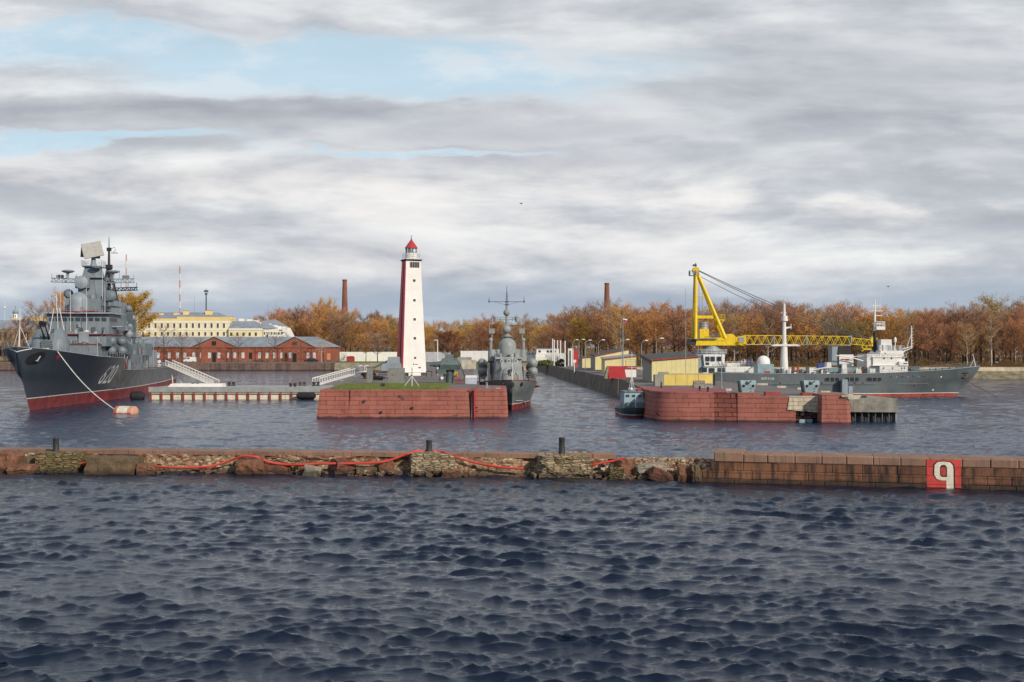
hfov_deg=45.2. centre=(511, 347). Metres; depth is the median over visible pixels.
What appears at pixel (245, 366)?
quay wall
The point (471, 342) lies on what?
tree
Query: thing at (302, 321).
tree
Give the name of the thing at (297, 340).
tree
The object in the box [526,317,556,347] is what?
tree
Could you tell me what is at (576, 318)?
tree
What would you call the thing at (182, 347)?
tree
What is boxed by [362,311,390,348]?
tree
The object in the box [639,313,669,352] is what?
tree
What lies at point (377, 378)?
iron scrap
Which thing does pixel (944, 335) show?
tree
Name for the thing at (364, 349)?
tree
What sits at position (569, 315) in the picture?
tree
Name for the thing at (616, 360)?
shed
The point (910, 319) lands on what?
tree
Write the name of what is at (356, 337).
tree
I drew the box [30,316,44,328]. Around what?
ochre building
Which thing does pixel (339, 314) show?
tree
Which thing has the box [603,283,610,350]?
brick chimney
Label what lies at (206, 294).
radio mast
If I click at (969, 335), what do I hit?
birch tree
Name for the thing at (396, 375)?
steel cabinet
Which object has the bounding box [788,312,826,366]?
tree
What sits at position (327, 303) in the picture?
tree
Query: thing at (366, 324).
tree
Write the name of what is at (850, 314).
tree
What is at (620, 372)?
red booth
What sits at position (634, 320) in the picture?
tree
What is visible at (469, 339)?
birch tree
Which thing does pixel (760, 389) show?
quay deck
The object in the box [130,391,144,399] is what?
fender
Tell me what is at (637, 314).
tree
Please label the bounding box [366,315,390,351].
tree
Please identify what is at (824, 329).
tree
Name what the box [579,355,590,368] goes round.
shed
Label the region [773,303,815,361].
tree
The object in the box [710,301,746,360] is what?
tree
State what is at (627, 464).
granite block
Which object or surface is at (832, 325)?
birch tree
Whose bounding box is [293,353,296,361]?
door
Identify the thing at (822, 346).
tree
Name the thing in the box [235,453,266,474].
granite block
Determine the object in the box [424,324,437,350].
tree
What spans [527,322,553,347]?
tree
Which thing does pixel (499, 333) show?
tree
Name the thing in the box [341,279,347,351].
brick chimney
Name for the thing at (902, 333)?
birch tree
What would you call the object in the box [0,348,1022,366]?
ground
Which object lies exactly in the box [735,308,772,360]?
tree
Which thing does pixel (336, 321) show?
tree
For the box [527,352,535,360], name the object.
building
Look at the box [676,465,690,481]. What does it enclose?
granite block
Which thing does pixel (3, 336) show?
tree
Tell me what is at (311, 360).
parked car
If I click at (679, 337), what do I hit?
tree
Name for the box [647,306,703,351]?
tree
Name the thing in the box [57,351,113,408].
mooring rope
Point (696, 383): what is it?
stone bench
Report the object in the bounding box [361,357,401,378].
gun mount
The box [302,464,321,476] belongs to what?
granite block
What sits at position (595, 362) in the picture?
shed
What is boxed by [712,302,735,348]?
birch tree
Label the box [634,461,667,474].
granite block
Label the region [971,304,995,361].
tree
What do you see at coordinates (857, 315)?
tree
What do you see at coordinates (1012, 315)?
tree
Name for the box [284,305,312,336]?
tree
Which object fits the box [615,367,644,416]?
launch
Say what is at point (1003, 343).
tree
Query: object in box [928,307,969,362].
tree
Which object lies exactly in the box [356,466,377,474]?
granite block
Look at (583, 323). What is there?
tree
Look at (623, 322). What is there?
tree
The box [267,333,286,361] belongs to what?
tree
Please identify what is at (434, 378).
pier deck
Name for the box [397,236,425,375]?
lighthouse
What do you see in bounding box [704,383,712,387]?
stone bench
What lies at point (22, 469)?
granite block
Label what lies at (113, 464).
granite block
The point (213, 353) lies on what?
door
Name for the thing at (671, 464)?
rubble
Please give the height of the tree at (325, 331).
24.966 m
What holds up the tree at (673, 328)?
on the ground at (388, 350)
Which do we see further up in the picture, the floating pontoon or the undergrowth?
the undergrowth
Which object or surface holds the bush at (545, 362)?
on the quay deck at (760, 389)
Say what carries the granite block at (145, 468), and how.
on the rubble
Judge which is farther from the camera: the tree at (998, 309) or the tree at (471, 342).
the tree at (471, 342)
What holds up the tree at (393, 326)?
on the ground at (388, 350)
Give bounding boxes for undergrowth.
[453,355,1023,366]
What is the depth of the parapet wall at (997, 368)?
408.00 m
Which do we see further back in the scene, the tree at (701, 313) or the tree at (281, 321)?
the tree at (281, 321)
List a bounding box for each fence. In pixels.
[340,352,396,360]
[461,351,487,360]
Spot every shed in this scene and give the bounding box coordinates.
[346,356,354,361]
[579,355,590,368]
[590,347,629,370]
[600,354,637,372]
[641,351,699,382]
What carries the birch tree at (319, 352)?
on the quay pavement
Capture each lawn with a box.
[329,383,452,389]
[337,362,381,362]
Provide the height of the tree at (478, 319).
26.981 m
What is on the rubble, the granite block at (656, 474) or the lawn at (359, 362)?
the granite block at (656, 474)
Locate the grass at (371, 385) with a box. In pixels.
[331,382,451,388]
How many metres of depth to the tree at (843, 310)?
485.41 m
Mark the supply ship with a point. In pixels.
(886, 370)
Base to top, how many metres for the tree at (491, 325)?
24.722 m
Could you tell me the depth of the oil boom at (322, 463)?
97.10 m
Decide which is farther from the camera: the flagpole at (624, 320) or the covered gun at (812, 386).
the flagpole at (624, 320)
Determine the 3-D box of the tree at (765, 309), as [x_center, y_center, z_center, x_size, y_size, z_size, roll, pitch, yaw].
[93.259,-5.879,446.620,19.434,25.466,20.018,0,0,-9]
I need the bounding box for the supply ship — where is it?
[708,301,979,396]
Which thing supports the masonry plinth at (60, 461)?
on the ruined breakwater at (528, 461)
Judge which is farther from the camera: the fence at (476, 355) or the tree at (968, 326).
the fence at (476, 355)
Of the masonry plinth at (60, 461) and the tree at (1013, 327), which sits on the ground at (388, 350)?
the tree at (1013, 327)
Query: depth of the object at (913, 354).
545.00 m
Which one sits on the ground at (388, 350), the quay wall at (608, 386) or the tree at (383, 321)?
the tree at (383, 321)
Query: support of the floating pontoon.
on the water
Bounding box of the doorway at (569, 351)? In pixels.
[569,351,570,365]
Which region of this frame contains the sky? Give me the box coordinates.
[0,0,1023,347]
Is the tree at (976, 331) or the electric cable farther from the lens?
the tree at (976, 331)
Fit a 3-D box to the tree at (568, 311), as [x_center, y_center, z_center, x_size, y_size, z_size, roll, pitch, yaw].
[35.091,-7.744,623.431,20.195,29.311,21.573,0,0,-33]
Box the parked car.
[304,358,317,361]
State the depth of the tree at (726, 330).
432.98 m
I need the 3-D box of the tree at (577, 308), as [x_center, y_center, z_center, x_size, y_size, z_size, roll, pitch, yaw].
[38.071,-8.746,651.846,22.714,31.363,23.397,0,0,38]
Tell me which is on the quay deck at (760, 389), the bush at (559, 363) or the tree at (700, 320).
the bush at (559, 363)
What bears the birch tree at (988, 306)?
on the ground at (388, 350)
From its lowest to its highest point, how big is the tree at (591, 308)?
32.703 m
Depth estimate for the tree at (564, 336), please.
593.92 m
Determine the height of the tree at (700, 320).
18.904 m
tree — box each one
[0,326,17,361]
[2,322,26,346]
[8,315,35,346]
[20,299,62,337]
[43,296,64,320]
[49,289,64,311]
[116,289,160,336]
[149,321,177,361]
[172,329,193,361]
[192,338,208,361]
[227,333,247,361]
[263,307,292,325]
[263,316,287,324]
[267,307,302,331]
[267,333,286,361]
[271,313,294,324]
[275,310,306,330]
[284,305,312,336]
[285,319,311,336]
[291,304,309,331]
[293,335,311,355]
[298,312,318,336]
[300,302,330,333]
[301,300,341,339]
[311,301,345,336]
[312,335,327,361]
[313,295,336,326]
[313,312,339,338]
[313,314,359,348]
[315,307,350,338]
[315,315,344,341]
[317,308,356,346]
[328,311,360,351]
[336,308,363,343]
[341,322,368,351]
[343,321,359,351]
[348,310,379,341]
[349,323,365,351]
[354,332,375,353]
[356,323,377,350]
[360,318,386,349]
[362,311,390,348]
[362,332,393,361]
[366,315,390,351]
[372,310,396,351]
[373,314,398,351]
[381,317,398,346]
[383,328,397,351]
[387,324,397,347]
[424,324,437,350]
[424,332,433,349]
[425,319,447,339]
[426,332,438,351]
[430,330,465,354]
[438,335,451,351]
[439,319,459,346]
[439,319,459,351]
[442,328,467,349]
[446,330,464,357]
[450,318,474,350]
[462,330,475,350]
[462,331,478,350]
[464,317,496,350]
[466,325,491,350]
[467,322,488,349]
[475,314,499,349]
[480,320,502,346]
[480,328,501,349]
[493,318,512,344]
[493,325,509,348]
[508,312,535,347]
[510,329,520,348]
[510,330,520,344]
[516,322,539,347]
[517,318,537,351]
[522,317,540,351]
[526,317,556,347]
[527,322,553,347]
[533,332,558,347]
[534,325,567,347]
[545,310,570,352]
[546,314,568,346]
[548,307,583,346]
[551,319,576,360]
[556,325,571,351]
[562,303,593,324]
[564,317,595,355]
[566,304,596,343]
[567,313,599,355]
[572,297,618,352]
[580,309,612,351]
[583,320,616,350]
[586,297,632,346]
[589,305,612,348]
[592,302,643,347]
[599,306,637,348]
[603,304,651,347]
[618,308,653,354]
[618,310,651,359]
[626,311,655,359]
[638,312,669,352]
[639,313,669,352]
[642,298,678,346]
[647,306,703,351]
[650,305,677,352]
[655,307,688,349]
[663,308,706,351]
[666,304,690,345]
[669,320,688,351]
[678,308,715,347]
[682,318,716,350]
[684,318,717,350]
[689,304,715,336]
[703,307,731,346]
[708,319,735,350]
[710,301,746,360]
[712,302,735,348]
[716,296,756,362]
[722,311,747,360]
[725,314,756,352]
[728,314,773,359]
[730,304,767,358]
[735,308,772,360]
[738,309,771,360]
[745,302,793,350]
[747,300,797,363]
[751,315,781,356]
[752,299,791,363]
[767,299,813,358]
[768,309,814,350]
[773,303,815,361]
[773,307,802,350]
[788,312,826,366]
[794,305,831,362]
[794,306,828,362]
[798,308,846,362]
[806,320,838,361]
[810,307,844,360]
[817,308,845,351]
[819,315,858,347]
[820,300,862,342]
[820,301,867,343]
[830,303,869,346]
[845,315,877,353]
[845,318,873,353]
[846,307,878,350]
[848,304,904,345]
[863,310,901,348]
[870,313,911,349]
[883,319,916,350]
[886,313,914,351]
[891,305,921,360]
[894,313,920,360]
[895,308,928,362]
[904,313,944,365]
[911,306,951,364]
[912,307,945,360]
[925,310,971,353]
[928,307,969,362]
[934,300,989,363]
[936,320,966,363]
[939,307,959,360]
[943,304,984,362]
[954,308,999,360]
[955,320,979,363]
[962,307,993,363]
[964,292,1023,363]
[965,292,1013,351]
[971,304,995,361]
[974,305,1011,364]
[986,313,1023,363]
[993,308,1023,359]
[998,316,1023,366]
[1000,305,1023,351]
[1005,301,1023,339]
[1015,320,1023,347]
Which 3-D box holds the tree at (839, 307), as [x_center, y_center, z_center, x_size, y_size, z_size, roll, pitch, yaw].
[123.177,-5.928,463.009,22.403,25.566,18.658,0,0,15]
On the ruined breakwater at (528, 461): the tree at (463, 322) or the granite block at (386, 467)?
the granite block at (386, 467)
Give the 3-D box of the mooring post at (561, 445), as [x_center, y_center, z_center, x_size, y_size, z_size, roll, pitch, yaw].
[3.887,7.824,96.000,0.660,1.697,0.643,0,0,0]
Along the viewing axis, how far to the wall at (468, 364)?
345.00 m
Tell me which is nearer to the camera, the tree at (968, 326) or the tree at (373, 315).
the tree at (968, 326)
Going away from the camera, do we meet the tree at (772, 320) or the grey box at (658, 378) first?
the grey box at (658, 378)
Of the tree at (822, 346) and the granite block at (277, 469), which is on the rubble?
the granite block at (277, 469)
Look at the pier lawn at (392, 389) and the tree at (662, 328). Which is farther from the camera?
the tree at (662, 328)
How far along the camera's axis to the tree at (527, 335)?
736.44 m
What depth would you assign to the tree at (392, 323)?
695.65 m
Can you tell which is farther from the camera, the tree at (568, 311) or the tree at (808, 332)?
the tree at (568, 311)
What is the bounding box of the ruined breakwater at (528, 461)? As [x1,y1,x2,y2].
[0,447,713,476]
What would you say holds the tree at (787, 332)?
on the ground at (388, 350)
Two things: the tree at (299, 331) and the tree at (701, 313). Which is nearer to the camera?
the tree at (701, 313)
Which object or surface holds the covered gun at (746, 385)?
on the stone pier head at (686, 404)
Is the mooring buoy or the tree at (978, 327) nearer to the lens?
the mooring buoy
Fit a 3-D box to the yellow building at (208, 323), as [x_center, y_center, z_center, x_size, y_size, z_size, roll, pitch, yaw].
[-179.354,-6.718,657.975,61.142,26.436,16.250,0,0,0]
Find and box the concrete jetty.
[847,394,897,421]
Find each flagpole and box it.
[564,341,565,366]
[622,318,626,365]
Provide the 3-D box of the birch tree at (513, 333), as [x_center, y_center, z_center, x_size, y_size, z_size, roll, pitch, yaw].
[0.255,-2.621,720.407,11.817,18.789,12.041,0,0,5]
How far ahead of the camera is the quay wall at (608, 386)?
304.66 m
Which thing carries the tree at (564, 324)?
on the ground at (388, 350)
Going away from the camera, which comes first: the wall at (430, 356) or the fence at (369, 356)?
the wall at (430, 356)
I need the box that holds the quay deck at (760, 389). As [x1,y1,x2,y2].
[554,361,843,395]
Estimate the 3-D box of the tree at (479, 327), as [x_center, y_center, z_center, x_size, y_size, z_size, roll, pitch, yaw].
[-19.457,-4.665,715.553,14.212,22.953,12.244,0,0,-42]
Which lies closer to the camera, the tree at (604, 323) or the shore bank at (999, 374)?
the shore bank at (999, 374)
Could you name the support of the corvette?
in the water
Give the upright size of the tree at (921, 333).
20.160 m
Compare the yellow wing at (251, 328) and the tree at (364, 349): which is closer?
the tree at (364, 349)
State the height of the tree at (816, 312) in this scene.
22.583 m
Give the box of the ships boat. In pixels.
[828,364,861,373]
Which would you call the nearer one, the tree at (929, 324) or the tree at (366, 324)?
the tree at (929, 324)
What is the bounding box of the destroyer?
[2,241,179,409]
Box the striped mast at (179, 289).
[179,267,180,311]
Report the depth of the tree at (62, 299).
588.64 m
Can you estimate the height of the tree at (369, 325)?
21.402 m
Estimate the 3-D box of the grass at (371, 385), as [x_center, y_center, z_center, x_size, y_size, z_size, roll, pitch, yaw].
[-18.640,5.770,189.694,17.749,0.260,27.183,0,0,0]
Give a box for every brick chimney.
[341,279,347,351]
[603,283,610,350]
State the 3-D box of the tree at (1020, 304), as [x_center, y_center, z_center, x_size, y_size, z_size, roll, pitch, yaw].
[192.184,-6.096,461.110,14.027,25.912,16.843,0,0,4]
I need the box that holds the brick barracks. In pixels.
[136,335,339,361]
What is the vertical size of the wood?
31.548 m
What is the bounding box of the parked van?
[183,357,196,361]
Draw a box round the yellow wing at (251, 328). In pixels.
[229,321,268,336]
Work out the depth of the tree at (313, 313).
780.09 m
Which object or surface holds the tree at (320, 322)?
on the ground at (388, 350)
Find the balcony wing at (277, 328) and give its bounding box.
[239,319,293,336]
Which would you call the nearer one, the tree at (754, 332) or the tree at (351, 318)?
the tree at (754, 332)
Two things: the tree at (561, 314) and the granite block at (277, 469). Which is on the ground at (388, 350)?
the tree at (561, 314)
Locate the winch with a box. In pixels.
[452,371,464,382]
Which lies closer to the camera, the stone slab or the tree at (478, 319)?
the stone slab
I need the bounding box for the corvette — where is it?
[477,292,539,409]
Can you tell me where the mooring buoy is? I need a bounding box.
[113,406,138,413]
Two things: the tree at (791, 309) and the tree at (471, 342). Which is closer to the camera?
the tree at (791, 309)
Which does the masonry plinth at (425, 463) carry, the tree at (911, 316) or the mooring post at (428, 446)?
the mooring post at (428, 446)
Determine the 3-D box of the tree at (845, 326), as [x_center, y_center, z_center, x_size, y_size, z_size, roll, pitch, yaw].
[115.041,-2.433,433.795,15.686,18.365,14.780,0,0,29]
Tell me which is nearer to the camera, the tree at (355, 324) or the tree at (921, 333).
the tree at (921, 333)
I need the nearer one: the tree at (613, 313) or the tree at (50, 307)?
the tree at (613, 313)
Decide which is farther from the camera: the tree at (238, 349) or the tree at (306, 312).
the tree at (306, 312)
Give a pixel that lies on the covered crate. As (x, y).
(470, 379)
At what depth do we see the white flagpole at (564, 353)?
421.88 m
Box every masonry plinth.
[33,450,86,473]
[408,450,455,476]
[536,450,592,478]
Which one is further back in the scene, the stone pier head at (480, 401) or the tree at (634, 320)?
the tree at (634, 320)
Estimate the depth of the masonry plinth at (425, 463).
95.99 m
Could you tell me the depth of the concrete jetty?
166.39 m
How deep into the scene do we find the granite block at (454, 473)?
94.50 m
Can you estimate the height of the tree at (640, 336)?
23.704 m
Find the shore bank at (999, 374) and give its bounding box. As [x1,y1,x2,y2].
[788,371,1023,378]
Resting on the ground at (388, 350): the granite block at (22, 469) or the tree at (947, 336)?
the tree at (947, 336)
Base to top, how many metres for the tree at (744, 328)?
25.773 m
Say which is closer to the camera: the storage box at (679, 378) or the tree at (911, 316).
the storage box at (679, 378)
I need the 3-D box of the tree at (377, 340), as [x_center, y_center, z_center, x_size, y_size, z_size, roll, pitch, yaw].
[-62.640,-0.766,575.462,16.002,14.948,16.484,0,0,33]
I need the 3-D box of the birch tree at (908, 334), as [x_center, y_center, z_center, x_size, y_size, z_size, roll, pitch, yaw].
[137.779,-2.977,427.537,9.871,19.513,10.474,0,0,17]
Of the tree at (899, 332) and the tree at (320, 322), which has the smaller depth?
the tree at (899, 332)
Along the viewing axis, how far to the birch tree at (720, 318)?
460.47 m
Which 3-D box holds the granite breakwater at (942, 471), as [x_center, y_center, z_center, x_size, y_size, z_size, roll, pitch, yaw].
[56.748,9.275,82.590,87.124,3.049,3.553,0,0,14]
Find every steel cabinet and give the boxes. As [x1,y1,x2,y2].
[367,366,372,382]
[388,368,404,382]
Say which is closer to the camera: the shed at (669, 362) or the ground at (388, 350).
the shed at (669, 362)
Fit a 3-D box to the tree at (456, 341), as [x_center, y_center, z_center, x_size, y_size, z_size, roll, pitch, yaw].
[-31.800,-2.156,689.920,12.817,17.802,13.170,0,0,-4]
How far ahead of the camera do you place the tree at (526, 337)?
721.19 m
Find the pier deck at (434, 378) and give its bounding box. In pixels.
[333,362,479,389]
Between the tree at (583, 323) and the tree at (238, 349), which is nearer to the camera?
the tree at (238, 349)
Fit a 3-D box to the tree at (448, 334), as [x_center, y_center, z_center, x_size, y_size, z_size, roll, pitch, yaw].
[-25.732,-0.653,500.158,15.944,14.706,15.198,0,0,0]
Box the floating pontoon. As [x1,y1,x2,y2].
[148,383,333,399]
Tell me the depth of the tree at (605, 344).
589.51 m
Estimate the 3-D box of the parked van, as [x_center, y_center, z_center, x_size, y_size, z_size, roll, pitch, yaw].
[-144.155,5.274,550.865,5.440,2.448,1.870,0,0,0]
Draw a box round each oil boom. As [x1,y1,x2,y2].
[80,450,523,469]
[590,457,625,465]
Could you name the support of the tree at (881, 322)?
on the ground at (388, 350)
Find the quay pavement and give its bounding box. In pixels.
[0,362,336,362]
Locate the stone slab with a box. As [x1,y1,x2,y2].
[846,396,859,398]
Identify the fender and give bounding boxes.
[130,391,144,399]
[296,392,315,398]
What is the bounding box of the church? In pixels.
[9,306,25,319]
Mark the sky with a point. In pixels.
(279, 153)
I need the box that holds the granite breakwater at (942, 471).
[702,448,1023,490]
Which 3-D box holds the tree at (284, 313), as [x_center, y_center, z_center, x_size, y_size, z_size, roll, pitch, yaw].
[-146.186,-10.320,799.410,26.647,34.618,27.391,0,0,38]
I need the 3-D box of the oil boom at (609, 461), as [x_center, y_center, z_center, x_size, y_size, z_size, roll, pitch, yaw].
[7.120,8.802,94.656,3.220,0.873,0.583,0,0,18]
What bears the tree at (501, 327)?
on the ground at (388, 350)
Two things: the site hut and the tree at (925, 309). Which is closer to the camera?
the site hut
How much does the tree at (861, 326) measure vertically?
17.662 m
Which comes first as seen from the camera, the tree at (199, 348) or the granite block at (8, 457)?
the granite block at (8, 457)
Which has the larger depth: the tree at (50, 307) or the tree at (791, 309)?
the tree at (50, 307)
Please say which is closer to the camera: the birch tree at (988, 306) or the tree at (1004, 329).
the tree at (1004, 329)
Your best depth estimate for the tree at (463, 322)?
726.27 m
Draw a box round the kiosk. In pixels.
[568,349,577,365]
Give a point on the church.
(15, 312)
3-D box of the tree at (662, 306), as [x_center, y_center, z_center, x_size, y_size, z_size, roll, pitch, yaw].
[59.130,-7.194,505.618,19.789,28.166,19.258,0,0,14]
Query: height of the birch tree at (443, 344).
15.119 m
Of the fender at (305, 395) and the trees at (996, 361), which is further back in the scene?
the trees at (996, 361)
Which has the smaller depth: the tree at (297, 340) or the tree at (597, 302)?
the tree at (297, 340)
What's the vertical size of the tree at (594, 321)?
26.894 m
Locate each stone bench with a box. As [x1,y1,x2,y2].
[692,380,705,387]
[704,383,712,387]
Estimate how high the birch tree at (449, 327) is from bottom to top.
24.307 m
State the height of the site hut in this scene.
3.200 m
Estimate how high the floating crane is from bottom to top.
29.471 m
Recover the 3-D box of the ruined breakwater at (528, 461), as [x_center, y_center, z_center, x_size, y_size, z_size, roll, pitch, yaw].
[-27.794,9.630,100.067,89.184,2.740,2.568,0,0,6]
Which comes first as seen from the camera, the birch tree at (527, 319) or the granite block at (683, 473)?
the granite block at (683, 473)
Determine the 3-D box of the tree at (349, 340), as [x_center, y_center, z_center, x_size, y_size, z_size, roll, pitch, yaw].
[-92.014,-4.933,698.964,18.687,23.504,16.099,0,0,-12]
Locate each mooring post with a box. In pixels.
[53,438,58,450]
[426,440,431,452]
[558,437,564,454]
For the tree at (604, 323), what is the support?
on the ground at (388, 350)
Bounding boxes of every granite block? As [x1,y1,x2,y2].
[0,449,23,473]
[6,463,36,474]
[20,455,34,463]
[84,455,142,474]
[135,463,155,474]
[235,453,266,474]
[264,462,292,473]
[297,459,318,474]
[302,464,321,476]
[329,459,355,474]
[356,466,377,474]
[379,458,394,474]
[441,469,461,477]
[608,466,624,479]
[613,457,636,478]
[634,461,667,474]
[647,466,673,480]
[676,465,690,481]
[690,462,702,481]
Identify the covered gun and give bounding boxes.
[737,380,755,391]
[800,380,818,392]
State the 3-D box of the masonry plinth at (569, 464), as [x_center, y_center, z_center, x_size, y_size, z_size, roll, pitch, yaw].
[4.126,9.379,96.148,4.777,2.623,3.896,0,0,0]
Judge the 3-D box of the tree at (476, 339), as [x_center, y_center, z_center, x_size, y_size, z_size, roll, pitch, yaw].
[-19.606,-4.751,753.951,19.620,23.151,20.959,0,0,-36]
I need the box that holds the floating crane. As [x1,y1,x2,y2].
[687,263,872,372]
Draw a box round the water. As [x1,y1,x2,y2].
[0,366,1023,681]
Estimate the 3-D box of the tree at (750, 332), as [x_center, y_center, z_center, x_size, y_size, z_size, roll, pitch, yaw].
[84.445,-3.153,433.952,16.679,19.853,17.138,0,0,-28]
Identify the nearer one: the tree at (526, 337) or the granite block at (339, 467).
the granite block at (339, 467)
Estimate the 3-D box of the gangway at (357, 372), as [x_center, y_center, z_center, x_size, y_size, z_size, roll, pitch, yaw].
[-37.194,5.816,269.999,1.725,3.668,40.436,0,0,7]
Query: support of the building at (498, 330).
on the ground at (388, 350)
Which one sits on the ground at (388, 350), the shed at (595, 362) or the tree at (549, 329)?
the tree at (549, 329)
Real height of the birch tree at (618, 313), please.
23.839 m
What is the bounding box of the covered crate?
[465,375,476,383]
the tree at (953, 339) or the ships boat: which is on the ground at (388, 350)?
the tree at (953, 339)
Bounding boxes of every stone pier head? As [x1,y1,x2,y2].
[316,385,507,417]
[639,387,850,423]
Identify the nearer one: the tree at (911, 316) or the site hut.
the site hut
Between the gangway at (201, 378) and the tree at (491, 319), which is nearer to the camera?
the gangway at (201, 378)
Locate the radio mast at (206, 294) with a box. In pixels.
[204,290,207,309]
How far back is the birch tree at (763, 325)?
430.86 m
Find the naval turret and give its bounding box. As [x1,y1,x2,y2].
[430,354,460,382]
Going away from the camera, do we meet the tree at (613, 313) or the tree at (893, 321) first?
the tree at (893, 321)
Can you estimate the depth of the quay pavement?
546.10 m
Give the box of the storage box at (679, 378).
[664,373,714,384]
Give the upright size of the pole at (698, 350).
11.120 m
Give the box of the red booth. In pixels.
[604,359,636,378]
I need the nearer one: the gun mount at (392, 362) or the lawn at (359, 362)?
the gun mount at (392, 362)
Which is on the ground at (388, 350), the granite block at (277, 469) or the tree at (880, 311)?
the tree at (880, 311)
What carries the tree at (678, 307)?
on the ground at (388, 350)
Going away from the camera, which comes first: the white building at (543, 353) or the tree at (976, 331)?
the tree at (976, 331)
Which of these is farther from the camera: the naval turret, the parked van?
the parked van
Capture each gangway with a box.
[165,360,218,383]
[312,365,368,384]
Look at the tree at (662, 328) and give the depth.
525.71 m
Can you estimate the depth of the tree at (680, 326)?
470.33 m
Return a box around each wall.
[0,363,334,370]
[425,352,450,361]
[461,360,475,368]
[536,364,642,397]
[637,367,1023,370]
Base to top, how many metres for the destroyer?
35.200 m
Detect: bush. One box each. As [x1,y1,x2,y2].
[538,359,556,365]
[554,359,567,366]
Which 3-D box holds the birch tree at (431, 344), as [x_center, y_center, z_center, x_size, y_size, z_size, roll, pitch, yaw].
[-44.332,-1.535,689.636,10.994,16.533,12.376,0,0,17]
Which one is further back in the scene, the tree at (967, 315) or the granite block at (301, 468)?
the tree at (967, 315)
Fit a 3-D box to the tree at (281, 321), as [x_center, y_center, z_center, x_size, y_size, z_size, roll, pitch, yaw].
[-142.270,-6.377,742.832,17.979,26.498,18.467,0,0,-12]
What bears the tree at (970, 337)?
on the ground at (388, 350)
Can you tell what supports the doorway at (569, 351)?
in the kiosk
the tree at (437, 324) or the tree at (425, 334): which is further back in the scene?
the tree at (437, 324)
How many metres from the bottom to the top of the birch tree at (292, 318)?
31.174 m
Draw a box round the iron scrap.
[366,376,381,379]
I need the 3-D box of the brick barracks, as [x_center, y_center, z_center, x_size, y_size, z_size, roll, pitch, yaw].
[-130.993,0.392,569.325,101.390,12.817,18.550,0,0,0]
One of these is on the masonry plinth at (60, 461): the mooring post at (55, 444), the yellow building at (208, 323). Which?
the mooring post at (55, 444)
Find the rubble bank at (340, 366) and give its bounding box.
[334,363,381,370]
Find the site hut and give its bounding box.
[457,357,471,367]
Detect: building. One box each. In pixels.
[0,320,40,360]
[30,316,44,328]
[135,310,235,336]
[464,325,521,350]
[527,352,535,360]
[535,348,563,362]
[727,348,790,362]
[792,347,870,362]
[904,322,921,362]
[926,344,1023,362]
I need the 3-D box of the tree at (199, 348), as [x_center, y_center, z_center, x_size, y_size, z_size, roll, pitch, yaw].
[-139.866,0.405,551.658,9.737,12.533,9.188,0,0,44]
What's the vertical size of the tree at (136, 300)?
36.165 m
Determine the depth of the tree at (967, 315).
444.71 m
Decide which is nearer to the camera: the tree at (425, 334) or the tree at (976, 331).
the tree at (976, 331)
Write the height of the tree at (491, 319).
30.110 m
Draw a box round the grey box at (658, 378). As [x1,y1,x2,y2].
[653,372,668,385]
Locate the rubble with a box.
[82,457,710,480]
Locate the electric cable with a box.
[270,457,329,461]
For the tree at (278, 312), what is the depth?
775.92 m
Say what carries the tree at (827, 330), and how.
on the ground at (388, 350)
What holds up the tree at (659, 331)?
on the ground at (388, 350)
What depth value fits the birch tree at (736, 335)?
467.61 m
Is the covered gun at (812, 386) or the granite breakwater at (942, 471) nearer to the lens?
the granite breakwater at (942, 471)
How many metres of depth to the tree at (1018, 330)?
428.38 m
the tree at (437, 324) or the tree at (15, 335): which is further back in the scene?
the tree at (437, 324)
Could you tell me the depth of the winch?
209.80 m
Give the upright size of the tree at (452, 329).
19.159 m
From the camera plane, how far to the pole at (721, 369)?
194.94 m
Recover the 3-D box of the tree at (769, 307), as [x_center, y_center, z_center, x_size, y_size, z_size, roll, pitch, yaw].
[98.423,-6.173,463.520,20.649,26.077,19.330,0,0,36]
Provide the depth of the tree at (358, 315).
696.57 m
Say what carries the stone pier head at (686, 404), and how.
in the water
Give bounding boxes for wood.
[293,310,1023,362]
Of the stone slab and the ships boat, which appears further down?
the stone slab
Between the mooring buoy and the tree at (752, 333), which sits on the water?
the mooring buoy
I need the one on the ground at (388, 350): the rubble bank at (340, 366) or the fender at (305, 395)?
the rubble bank at (340, 366)
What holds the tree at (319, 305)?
on the ground at (388, 350)
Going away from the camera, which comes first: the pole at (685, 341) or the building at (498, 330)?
the pole at (685, 341)
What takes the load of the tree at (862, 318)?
on the ground at (388, 350)
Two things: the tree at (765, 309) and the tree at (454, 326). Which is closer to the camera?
the tree at (765, 309)
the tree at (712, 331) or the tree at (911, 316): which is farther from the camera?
the tree at (911, 316)
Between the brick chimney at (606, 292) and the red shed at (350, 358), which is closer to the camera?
the red shed at (350, 358)
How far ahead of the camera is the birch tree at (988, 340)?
430.19 m
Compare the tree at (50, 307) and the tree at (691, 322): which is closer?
the tree at (691, 322)
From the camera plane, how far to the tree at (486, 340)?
718.28 m
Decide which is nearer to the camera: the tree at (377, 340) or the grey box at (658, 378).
the grey box at (658, 378)
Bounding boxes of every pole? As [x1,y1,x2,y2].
[685,310,685,372]
[698,321,698,379]
[720,349,722,387]
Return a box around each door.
[212,352,215,361]
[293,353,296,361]
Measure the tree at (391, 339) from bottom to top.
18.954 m
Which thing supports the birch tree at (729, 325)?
on the ground at (388, 350)
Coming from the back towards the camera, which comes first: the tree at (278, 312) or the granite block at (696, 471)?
the tree at (278, 312)

